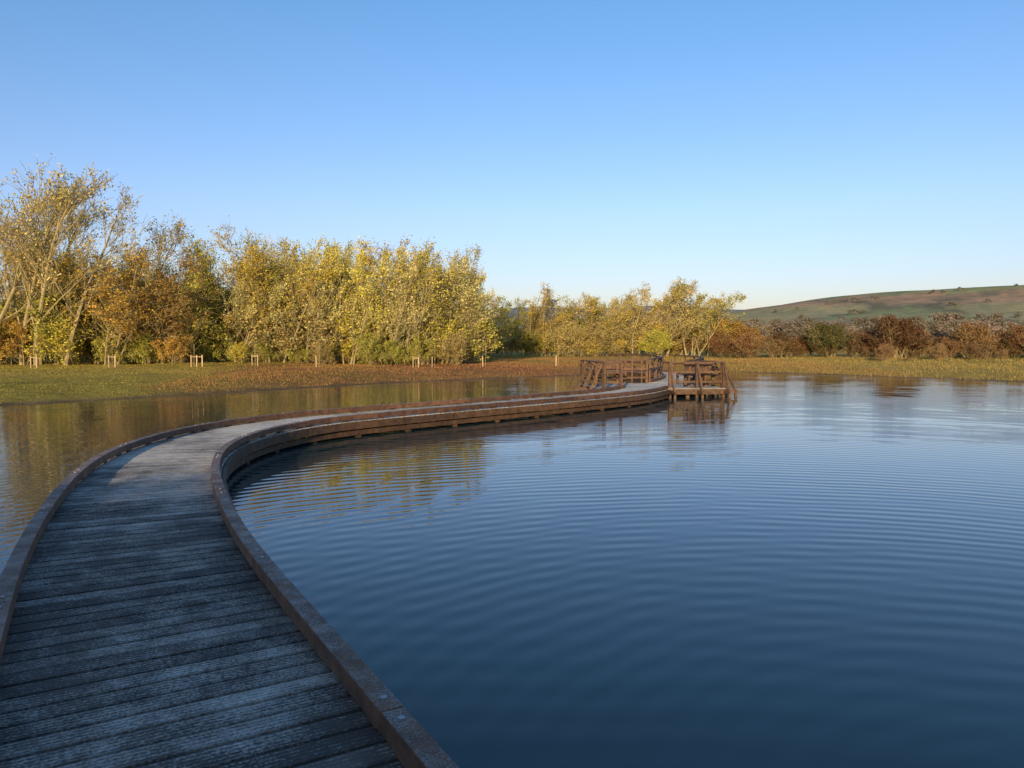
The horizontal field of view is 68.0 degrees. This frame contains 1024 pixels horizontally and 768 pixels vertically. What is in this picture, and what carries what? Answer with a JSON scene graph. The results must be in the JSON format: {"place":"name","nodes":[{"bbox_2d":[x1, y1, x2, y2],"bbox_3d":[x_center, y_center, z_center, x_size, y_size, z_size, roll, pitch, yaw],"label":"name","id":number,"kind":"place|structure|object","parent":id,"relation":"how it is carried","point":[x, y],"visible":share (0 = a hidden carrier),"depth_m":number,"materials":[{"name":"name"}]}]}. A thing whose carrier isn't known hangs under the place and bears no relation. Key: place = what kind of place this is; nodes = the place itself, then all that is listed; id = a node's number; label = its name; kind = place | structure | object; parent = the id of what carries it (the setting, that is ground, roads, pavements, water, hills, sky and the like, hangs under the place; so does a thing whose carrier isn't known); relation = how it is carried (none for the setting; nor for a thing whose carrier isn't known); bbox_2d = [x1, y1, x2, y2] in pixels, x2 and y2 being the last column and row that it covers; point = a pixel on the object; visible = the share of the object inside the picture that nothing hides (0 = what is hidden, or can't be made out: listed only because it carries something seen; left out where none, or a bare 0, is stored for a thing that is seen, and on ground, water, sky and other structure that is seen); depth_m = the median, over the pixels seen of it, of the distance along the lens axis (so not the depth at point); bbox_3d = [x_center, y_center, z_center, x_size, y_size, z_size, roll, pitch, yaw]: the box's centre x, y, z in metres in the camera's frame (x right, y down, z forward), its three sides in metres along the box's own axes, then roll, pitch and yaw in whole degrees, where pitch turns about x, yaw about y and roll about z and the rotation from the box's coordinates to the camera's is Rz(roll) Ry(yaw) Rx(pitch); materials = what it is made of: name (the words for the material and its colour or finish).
{"place":"outdoors","nodes":[
{"label":"outdoors","id":0,"kind":"place"},
{"bbox_2d":[0,372,1023,767],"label":"water","id":1,"kind":"structure","parent":0,"point":[784,570],"depth_m":6.89,"materials":[{"name":"blue liquid"}]},
{"bbox_2d":[0,353,704,767],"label":"boardwalk","id":2,"kind":"structure","parent":1,"relation":"in","point":[158,609],"depth_m":4.28,"materials":[{"name":"grey wood"}]},
{"bbox_2d":[568,359,737,398],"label":"viewing platform","id":3,"kind":"structure","parent":1,"relation":"in","point":[680,389],"depth_m":26.70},
{"bbox_2d":[679,363,710,386],"bbox_3d":[6.569,-0.347,27.172,1.000,0.907,0.510,0,3,-8],"label":"bench","id":4,"kind":"object","parent":3,"relation":"on","point":[704,368],"visible":0.79,"depth_m":26.98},
{"bbox_2d":[0,285,1023,405],"bbox_3d":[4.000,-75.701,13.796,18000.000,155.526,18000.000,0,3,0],"label":"ground","id":5,"kind":"structure","parent":0,"point":[1007,302],"depth_m":45.47,"materials":[{"name":"green plant"}]},
{"bbox_2d":[0,310,47,365],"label":"hedgerow shrub","id":6,"kind":"object","parent":5,"relation":"on","point":[14,325],"visible":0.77,"depth_m":46.10,"materials":[{"name":"orange plant"}]},
{"bbox_2d":[0,212,87,361],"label":"ash tree","id":7,"kind":"object","parent":5,"relation":"on","point":[3,285],"visible":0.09,"depth_m":52.89,"materials":[{"name":"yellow plant"}]},
{"bbox_2d":[21,309,89,364],"bbox_3d":[-27.663,-2.675,46.096,3.771,3.666,3.882,-3,4,-39],"label":"hedgerow shrub","id":8,"kind":"object","parent":5,"relation":"on","point":[50,339],"visible":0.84,"depth_m":45.28,"materials":[{"name":"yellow plant"}]},
{"bbox_2d":[0,172,111,323],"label":"ash tree","id":9,"kind":"object","parent":5,"relation":"on","point":[9,296],"visible":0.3,"depth_m":45.95,"materials":[{"name":"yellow plant"}]},
{"bbox_2d":[0,163,128,364],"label":"ash tree","id":10,"kind":"object","parent":5,"relation":"on","point":[31,280],"visible":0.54,"depth_m":45.05,"materials":[{"name":"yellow plant"}]},
{"bbox_2d":[10,196,123,361],"bbox_3d":[-29.665,-6.687,50.061,5.905,11.223,9.826,-3,4,-43],"label":"ash tree","id":11,"kind":"object","parent":5,"relation":"on","point":[84,231],"visible":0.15,"depth_m":48.75,"materials":[{"name":"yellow plant"}]},
{"bbox_2d":[0,153,141,365],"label":"ash tree","id":12,"kind":"object","parent":5,"relation":"on","point":[46,281],"visible":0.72,"depth_m":43.59,"materials":[{"name":"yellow plant"}]},
{"bbox_2d":[0,281,154,363],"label":"hedgerow shrub","id":13,"kind":"object","parent":5,"relation":"on","point":[88,345],"visible":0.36,"depth_m":46.58,"materials":[{"name":"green plant"}]},
{"bbox_2d":[0,182,171,364],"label":"ash tree","id":14,"kind":"object","parent":5,"relation":"on","point":[79,311],"visible":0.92,"depth_m":45.35,"materials":[{"name":"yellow plant"}]},
{"bbox_2d":[71,252,151,363],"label":"cherry tree","id":15,"kind":"object","parent":5,"relation":"on","point":[85,320],"visible":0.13,"depth_m":46.80,"materials":[{"name":"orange plant"}]},
{"bbox_2d":[89,331,139,364],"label":"hedgerow shrub","id":16,"kind":"object","parent":5,"relation":"on","point":[101,349],"visible":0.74,"depth_m":46.87,"materials":[{"name":"green plant"}]},
{"bbox_2d":[57,239,187,364],"bbox_3d":[-23.959,-4.808,45.812,7.785,8.029,6.448,1,4,24],"label":"cherry tree","id":17,"kind":"object","parent":5,"relation":"on","point":[123,305],"visible":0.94,"depth_m":45.30,"materials":[{"name":"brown plant"}]},
{"bbox_2d":[65,209,206,363],"bbox_3d":[-23.679,-6.082,48.623,8.983,10.261,5.398,-2,4,-31],"label":"ash tree","id":18,"kind":"object","parent":5,"relation":"on","point":[160,249],"visible":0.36,"depth_m":48.59,"materials":[{"name":"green plant"}]},
{"bbox_2d":[124,332,167,363],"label":"hedgerow shrub","id":19,"kind":"object","parent":5,"relation":"on","point":[145,348],"visible":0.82,"depth_m":47.16,"materials":[{"name":"green plant"}]},
{"bbox_2d":[99,245,226,362],"bbox_3d":[-22.002,-4.836,47.581,7.575,7.812,6.274,1,3,12],"label":"cherry tree","id":20,"kind":"object","parent":5,"relation":"on","point":[174,308],"visible":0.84,"depth_m":47.15,"materials":[{"name":"brown plant"}]},
{"bbox_2d":[150,334,192,363],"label":"hedgerow shrub","id":21,"kind":"object","parent":5,"relation":"on","point":[175,349],"visible":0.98,"depth_m":46.61,"materials":[{"name":"orange plant"}]},
{"bbox_2d":[125,246,225,358],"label":"willow tree","id":22,"kind":"object","parent":5,"relation":"on","point":[165,270],"visible":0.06,"depth_m":58.95,"materials":[{"name":"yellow plant"}]},
{"bbox_2d":[132,263,227,362],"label":"cherry tree","id":23,"kind":"object","parent":5,"relation":"on","point":[215,302],"visible":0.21,"depth_m":49.44,"materials":[{"name":"brown plant"}]},
{"bbox_2d":[163,332,212,362],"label":"hedgerow shrub","id":24,"kind":"object","parent":5,"relation":"on","point":[192,350],"visible":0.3,"depth_m":49.60,"materials":[{"name":"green plant"}]},
{"bbox_2d":[148,303,234,362],"bbox_3d":[-20.994,-3.515,51.845,6.889,4.810,6.418,1,3,20],"label":"hedgerow shrub","id":25,"kind":"object","parent":5,"relation":"on","point":[223,328],"visible":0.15,"depth_m":49.95,"materials":[{"name":"green plant"}]},
{"bbox_2d":[0,361,387,402],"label":"grass","id":26,"kind":"structure","parent":5,"relation":"on","point":[71,364],"depth_m":37.24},
{"bbox_2d":[170,271,220,362],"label":"birch tree","id":27,"kind":"object","parent":5,"relation":"on","point":[199,326],"visible":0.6,"depth_m":48.42,"materials":[{"name":"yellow plant"}]},
{"bbox_2d":[193,331,237,361],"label":"hedgerow shrub","id":28,"kind":"object","parent":5,"relation":"on","point":[217,354],"visible":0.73,"depth_m":50.22,"materials":[{"name":"green plant"}]},
{"bbox_2d":[159,226,282,361],"bbox_3d":[-19.484,-6.029,51.915,8.907,9.656,6.554,-3,4,-38],"label":"willow tree","id":29,"kind":"object","parent":5,"relation":"on","point":[197,253],"visible":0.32,"depth_m":50.93,"materials":[{"name":"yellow plant"}]},
{"bbox_2d":[208,299,253,360],"bbox_3d":[-19.282,-3.714,52.769,5.905,5.088,5.442,-1,3,-15],"label":"hedgerow shrub","id":30,"kind":"object","parent":5,"relation":"on","point":[229,329],"visible":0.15,"depth_m":51.41,"materials":[{"name":"green plant"}]},
{"bbox_2d":[226,342,249,362],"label":"hedgerow shrub","id":31,"kind":"object","parent":5,"relation":"on","point":[240,351],"visible":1,"depth_m":49.32,"materials":[{"name":"yellow plant"}]},
{"bbox_2d":[219,307,282,360],"bbox_3d":[-17.521,-3.674,53.086,5.723,4.931,5.274,-1,3,-21],"label":"hedgerow shrub","id":32,"kind":"object","parent":5,"relation":"on","point":[233,317],"visible":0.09,"depth_m":51.20,"materials":[{"name":"green plant"}]},
{"bbox_2d":[205,255,300,362],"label":"birch tree","id":33,"kind":"object","parent":5,"relation":"on","point":[241,325],"visible":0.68,"depth_m":49.46,"materials":[{"name":"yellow plant"}]},
{"bbox_2d":[249,337,285,362],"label":"hedgerow shrub","id":34,"kind":"object","parent":5,"relation":"on","point":[263,354],"visible":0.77,"depth_m":49.81,"materials":[{"name":"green plant"}]},
{"bbox_2d":[207,215,328,361],"bbox_3d":[-16.091,-6.088,51.401,8.016,9.888,6.323,0,3,2],"label":"willow tree","id":35,"kind":"object","parent":5,"relation":"on","point":[232,271],"visible":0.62,"depth_m":49.90,"materials":[{"name":"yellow plant"}]},
{"bbox_2d":[239,240,336,362],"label":"willow tree","id":36,"kind":"object","parent":5,"relation":"on","point":[307,286],"visible":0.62,"depth_m":49.05,"materials":[{"name":"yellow plant"}]},
{"bbox_2d":[242,297,337,362],"bbox_3d":[-14.543,-3.613,50.806,6.646,5.223,6.512,0,3,6],"label":"hedgerow shrub","id":37,"kind":"object","parent":5,"relation":"on","point":[288,343],"visible":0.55,"depth_m":49.62,"materials":[{"name":"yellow plant"}]},
{"bbox_2d":[244,240,340,361],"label":"willow tree","id":38,"kind":"object","parent":5,"relation":"on","point":[304,262],"visible":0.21,"depth_m":51.28,"materials":[{"name":"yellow plant"}]},
{"bbox_2d":[285,343,310,363],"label":"hedgerow shrub","id":39,"kind":"object","parent":5,"relation":"on","point":[298,358],"visible":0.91,"depth_m":49.16,"materials":[{"name":"green plant"}]},
{"bbox_2d":[305,342,336,363],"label":"hedgerow shrub","id":40,"kind":"object","parent":5,"relation":"on","point":[325,353],"visible":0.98,"depth_m":48.89,"materials":[{"name":"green plant"}]},
{"bbox_2d":[269,233,382,362],"bbox_3d":[-12.237,-5.671,51.493,7.320,9.207,7.266,0,3,-4],"label":"willow tree","id":41,"kind":"object","parent":5,"relation":"on","point":[332,254],"visible":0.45,"depth_m":50.48,"materials":[{"name":"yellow plant"}]},
{"bbox_2d":[287,256,380,362],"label":"birch tree","id":42,"kind":"object","parent":5,"relation":"on","point":[320,311],"visible":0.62,"depth_m":49.92,"materials":[{"name":"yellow plant"}]},
{"bbox_2d":[321,298,394,363],"bbox_3d":[-10.502,-3.548,52.037,5.643,5.064,5.809,-2,4,-36],"label":"hedgerow shrub","id":43,"kind":"object","parent":5,"relation":"on","point":[347,333],"visible":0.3,"depth_m":50.37,"materials":[{"name":"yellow plant"}]},
{"bbox_2d":[323,250,402,363],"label":"birch tree","id":44,"kind":"object","parent":5,"relation":"on","point":[360,272],"visible":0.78,"depth_m":49.70,"materials":[{"name":"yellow plant"}]},
{"bbox_2d":[351,330,399,365],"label":"hedgerow shrub","id":45,"kind":"object","parent":5,"relation":"on","point":[371,348],"visible":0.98,"depth_m":48.49,"materials":[{"name":"green plant"}]},
{"bbox_2d":[332,233,429,362],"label":"willow tree","id":46,"kind":"object","parent":5,"relation":"on","point":[373,259],"visible":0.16,"depth_m":51.98,"materials":[{"name":"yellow plant"}]},
{"bbox_2d":[341,299,440,362],"bbox_3d":[-7.983,-3.792,53.807,7.764,5.421,7.233,0,3,1],"label":"hedgerow shrub","id":47,"kind":"object","parent":5,"relation":"on","point":[403,337],"visible":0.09,"depth_m":51.49,"materials":[{"name":"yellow plant"}]},
{"bbox_2d":[382,340,415,364],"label":"hedgerow shrub","id":48,"kind":"object","parent":5,"relation":"on","point":[400,351],"visible":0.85,"depth_m":49.33,"materials":[{"name":"green plant"}]},
{"bbox_2d":[368,250,432,364],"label":"birch tree","id":49,"kind":"object","parent":5,"relation":"on","point":[401,330],"visible":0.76,"depth_m":49.15,"materials":[{"name":"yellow plant"}]},
{"bbox_2d":[364,237,470,363],"bbox_3d":[-6.498,-5.333,50.740,6.838,8.666,6.890,-1,3,-13],"label":"willow tree","id":50,"kind":"object","parent":5,"relation":"on","point":[418,272],"visible":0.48,"depth_m":50.24,"materials":[{"name":"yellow plant"}]},
{"bbox_2d":[405,334,442,364],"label":"hedgerow shrub","id":51,"kind":"object","parent":5,"relation":"on","point":[424,348],"visible":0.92,"depth_m":49.74,"materials":[{"name":"green plant"}]},
{"bbox_2d":[381,254,467,364],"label":"birch tree","id":52,"kind":"object","parent":5,"relation":"on","point":[429,269],"visible":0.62,"depth_m":49.38,"materials":[{"name":"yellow plant"}]},
{"bbox_2d":[434,331,470,364],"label":"hedgerow shrub","id":53,"kind":"object","parent":5,"relation":"on","point":[455,349],"visible":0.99,"depth_m":49.04,"materials":[{"name":"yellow plant"}]},
{"bbox_2d":[418,244,493,356],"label":"willow tree","id":54,"kind":"object","parent":5,"relation":"on","point":[475,256],"visible":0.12,"depth_m":58.50,"materials":[{"name":"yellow plant"}]},
{"bbox_2d":[406,243,510,363],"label":"willow tree","id":55,"kind":"object","parent":5,"relation":"on","point":[464,261],"visible":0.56,"depth_m":51.35,"materials":[{"name":"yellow plant"}]},
{"bbox_2d":[421,306,503,362],"bbox_3d":[-3.691,-3.304,52.156,5.846,4.594,5.728,-2,4,-29],"label":"hedgerow shrub","id":56,"kind":"object","parent":5,"relation":"on","point":[450,327],"visible":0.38,"depth_m":51.67,"materials":[{"name":"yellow plant"}]},
{"bbox_2d":[429,259,501,363],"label":"willow tree","id":57,"kind":"object","parent":5,"relation":"on","point":[474,294],"visible":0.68,"depth_m":51.70,"materials":[{"name":"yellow plant"}]},
{"bbox_2d":[480,306,516,356],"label":"alder tree","id":58,"kind":"object","parent":5,"relation":"on","point":[506,329],"visible":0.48,"depth_m":69.26,"materials":[{"name":"green plant"}]},
{"bbox_2d":[492,295,536,355],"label":"alder tree","id":59,"kind":"object","parent":5,"relation":"on","point":[519,320],"visible":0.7,"depth_m":73.07,"materials":[{"name":"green plant"}]},
{"bbox_2d":[140,357,907,392],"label":"dead grass","id":60,"kind":"structure","parent":5,"relation":"on","point":[463,364],"depth_m":45.47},
{"bbox_2d":[512,332,549,355],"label":"hedgerow shrub","id":61,"kind":"object","parent":5,"relation":"on","point":[534,346],"visible":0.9,"depth_m":73.45,"materials":[{"name":"green plant"}]},
{"bbox_2d":[518,296,571,355],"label":"alder tree","id":62,"kind":"object","parent":5,"relation":"on","point":[549,303],"visible":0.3,"depth_m":75.78,"materials":[{"name":"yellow plant"}]},
{"bbox_2d":[520,300,574,355],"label":"alder tree","id":63,"kind":"object","parent":5,"relation":"on","point":[530,319],"visible":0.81,"depth_m":73.24,"materials":[{"name":"yellow plant"}]},
{"bbox_2d":[524,281,603,355],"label":"alder tree","id":64,"kind":"object","parent":5,"relation":"on","point":[545,299],"visible":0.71,"depth_m":74.03,"materials":[{"name":"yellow plant"}]},
{"bbox_2d":[545,320,584,355],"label":"hedgerow shrub","id":65,"kind":"object","parent":5,"relation":"on","point":[561,342],"visible":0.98,"depth_m":71.32,"materials":[{"name":"yellow plant"}]},
{"bbox_2d":[553,294,606,355],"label":"alder tree","id":66,"kind":"object","parent":5,"relation":"on","point":[583,323],"visible":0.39,"depth_m":74.91,"materials":[{"name":"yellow plant"}]},
{"bbox_2d":[580,320,625,356],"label":"hedgerow shrub","id":67,"kind":"object","parent":5,"relation":"on","point":[599,333],"visible":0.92,"depth_m":71.24,"materials":[{"name":"yellow plant"}]},
{"bbox_2d":[581,296,639,355],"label":"alder tree","id":68,"kind":"object","parent":5,"relation":"on","point":[595,307],"visible":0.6,"depth_m":74.02,"materials":[{"name":"yellow plant"}]},
{"bbox_2d":[598,289,653,333],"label":"alder tree","id":69,"kind":"object","parent":5,"relation":"on","point":[629,299],"visible":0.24,"depth_m":77.11,"materials":[{"name":"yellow plant"}]},
{"bbox_2d":[602,294,653,355],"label":"alder tree","id":70,"kind":"object","parent":5,"relation":"on","point":[647,315],"visible":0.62,"depth_m":75.38,"materials":[{"name":"yellow plant"}]},
{"bbox_2d":[608,283,670,354],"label":"alder tree","id":71,"kind":"object","parent":5,"relation":"on","point":[641,292],"visible":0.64,"depth_m":75.09,"materials":[{"name":"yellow plant"}]},
{"bbox_2d":[638,327,675,355],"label":"hedgerow shrub","id":72,"kind":"object","parent":5,"relation":"on","point":[659,339],"visible":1,"depth_m":72.38,"materials":[{"name":"yellow plant"}]},
{"bbox_2d":[645,279,702,355],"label":"alder tree","id":73,"kind":"object","parent":5,"relation":"on","point":[691,289],"visible":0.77,"depth_m":72.93,"materials":[{"name":"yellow plant"}]},
{"bbox_2d":[648,278,727,354],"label":"alder tree","id":74,"kind":"object","parent":5,"relation":"on","point":[664,298],"visible":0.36,"depth_m":75.16,"materials":[{"name":"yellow plant"}]},
{"bbox_2d":[666,276,749,355],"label":"alder tree","id":75,"kind":"object","parent":5,"relation":"on","point":[699,297],"visible":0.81,"depth_m":72.83,"materials":[{"name":"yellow plant"}]},
{"bbox_2d":[684,292,734,355],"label":"alder tree","id":76,"kind":"object","parent":5,"relation":"on","point":[716,315],"visible":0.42,"depth_m":74.13,"materials":[{"name":"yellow plant"}]},
{"bbox_2d":[697,317,746,355],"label":"hawthorn shrub","id":77,"kind":"object","parent":5,"relation":"on","point":[728,327],"visible":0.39,"depth_m":73.95,"materials":[{"name":"orange plant"}]},
{"bbox_2d":[707,332,737,356],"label":"hedgerow shrub","id":78,"kind":"object","parent":5,"relation":"on","point":[725,346],"visible":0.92,"depth_m":69.98,"materials":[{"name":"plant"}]},
{"bbox_2d":[729,331,762,357],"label":"hedgerow shrub","id":79,"kind":"object","parent":5,"relation":"on","point":[744,345],"visible":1,"depth_m":67.17,"materials":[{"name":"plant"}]},
{"bbox_2d":[730,324,766,355],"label":"hawthorn shrub","id":80,"kind":"object","parent":5,"relation":"on","point":[742,329],"visible":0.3,"depth_m":73.17,"materials":[{"name":"brown plant"}]},
{"bbox_2d":[760,335,788,357],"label":"hedgerow shrub","id":81,"kind":"object","parent":5,"relation":"on","point":[772,346],"visible":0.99,"depth_m":66.03,"materials":[{"name":"brown plant"}]},
{"bbox_2d":[761,329,792,356],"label":"hedgerow shrub","id":82,"kind":"object","parent":5,"relation":"on","point":[781,336],"visible":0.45,"depth_m":67.50,"materials":[{"name":"brown plant"}]},
{"bbox_2d":[777,321,809,340],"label":"distant tree","id":83,"kind":"object","parent":5,"relation":"on","point":[794,330],"visible":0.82,"depth_m":199.23,"materials":[{"name":"brown plant"}]},
{"bbox_2d":[804,319,853,356],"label":"hawthorn shrub","id":84,"kind":"object","parent":5,"relation":"on","point":[833,336],"visible":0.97,"depth_m":67.61,"materials":[{"name":"green plant"}]},
{"bbox_2d":[652,356,1023,380],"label":"reeds","id":85,"kind":"object","parent":5,"relation":"on","point":[1009,368],"visible":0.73,"depth_m":51.34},
{"bbox_2d":[840,332,878,356],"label":"hedgerow shrub","id":86,"kind":"object","parent":5,"relation":"on","point":[855,346],"visible":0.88,"depth_m":67.20,"materials":[{"name":"brown plant"}]},
{"bbox_2d":[851,315,879,334],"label":"distant tree","id":87,"kind":"object","parent":5,"relation":"on","point":[864,321],"visible":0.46,"depth_m":263.25,"materials":[{"name":"brown plant"}]},
{"bbox_2d":[874,344,896,360],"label":"hedgerow shrub","id":88,"kind":"object","parent":5,"relation":"on","point":[884,351],"visible":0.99,"depth_m":57.00,"materials":[{"name":"brown plant"}]},
{"bbox_2d":[858,314,926,357],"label":"hawthorn shrub","id":89,"kind":"object","parent":5,"relation":"on","point":[887,327],"visible":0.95,"depth_m":65.18,"materials":[{"name":"brown plant"}]},
{"bbox_2d":[890,324,932,356],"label":"hawthorn shrub","id":90,"kind":"object","parent":5,"relation":"on","point":[914,346],"visible":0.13,"depth_m":66.21,"materials":[{"name":"brown plant"}]},
{"bbox_2d":[919,320,952,339],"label":"distant tree","id":91,"kind":"object","parent":5,"relation":"on","point":[940,329],"visible":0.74,"depth_m":231.46,"materials":[{"name":"brown plant"}]},
{"bbox_2d":[926,342,948,359],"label":"hedgerow shrub","id":92,"kind":"object","parent":5,"relation":"on","point":[938,350],"visible":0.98,"depth_m":57.62,"materials":[{"name":"brown plant"}]},
{"bbox_2d":[926,310,975,331],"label":"distant tree","id":93,"kind":"object","parent":5,"relation":"on","point":[949,316],"visible":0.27,"depth_m":248.83,"materials":[{"name":"brown plant"}]},
{"bbox_2d":[940,321,1000,357],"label":"hawthorn shrub","id":94,"kind":"object","parent":5,"relation":"on","point":[967,332],"visible":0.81,"depth_m":63.40,"materials":[{"name":"brown plant"}]},
{"bbox_2d":[961,341,990,359],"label":"hedgerow shrub","id":95,"kind":"object","parent":5,"relation":"on","point":[974,351],"visible":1,"depth_m":58.15,"materials":[{"name":"brown plant"}]},
{"bbox_2d":[970,320,1007,334],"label":"distant tree","id":96,"kind":"object","parent":5,"relation":"on","point":[993,329],"visible":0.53,"depth_m":200.24,"materials":[{"name":"brown plant"}]},
{"bbox_2d":[988,331,1023,357],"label":"hedgerow shrub","id":97,"kind":"object","parent":5,"relation":"on","point":[1004,341],"visible":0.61,"depth_m":65.57,"materials":[{"name":"brown plant"}]},
{"bbox_2d":[1005,321,1023,347],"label":"hawthorn shrub","id":98,"kind":"object","parent":5,"relation":"on","point":[1019,330],"visible":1,"depth_m":64.67,"materials":[{"name":"brown plant"}]},
{"bbox_2d":[0,0,1023,309],"label":"sky","id":99,"kind":"structure","parent":0,"point":[775,152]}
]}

